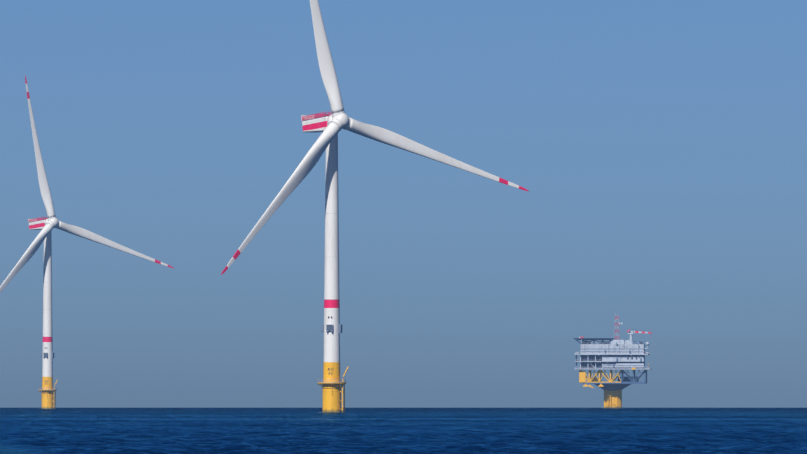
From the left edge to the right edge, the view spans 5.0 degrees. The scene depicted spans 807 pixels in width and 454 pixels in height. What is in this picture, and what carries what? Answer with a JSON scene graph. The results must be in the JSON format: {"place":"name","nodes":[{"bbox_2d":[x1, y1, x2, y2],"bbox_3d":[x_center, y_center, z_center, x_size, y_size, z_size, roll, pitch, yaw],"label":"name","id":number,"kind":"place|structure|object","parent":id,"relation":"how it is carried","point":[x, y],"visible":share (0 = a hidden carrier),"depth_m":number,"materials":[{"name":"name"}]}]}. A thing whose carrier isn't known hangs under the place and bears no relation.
{"place":"outdoors","nodes":[
{"label":"outdoors","id":0,"kind":"place"},
{"bbox_2d":[0,408,806,453],"bbox_3d":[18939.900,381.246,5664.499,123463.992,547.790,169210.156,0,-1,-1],"label":"sea","id":1,"kind":"structure","parent":0,"point":[409,431],"depth_m":1138.34,"materials":[{"name":"liquid"}]},
{"bbox_2d":[0,76,172,408],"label":"turbine","id":2,"kind":"object","parent":1,"relation":"in","point":[48,224],"visible":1,"depth_m":4694.99,"materials":[{"name":"white paint"}]},
{"bbox_2d":[221,0,527,412],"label":"turbine","id":3,"kind":"object","parent":1,"relation":"in","point":[333,123],"visible":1,"depth_m":2997.44,"materials":[{"name":"white paint"}]},
{"bbox_2d":[573,312,650,407],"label":"offshore platform","id":4,"kind":"structure","parent":1,"relation":"on","point":[611,355],"depth_m":5488.59,"materials":[{"name":"white metal"}]},
{"bbox_2d":[0,0,806,407],"label":"sky","id":5,"kind":"structure","parent":0,"point":[658,148],"materials":[{"name":"blue"}]}
]}

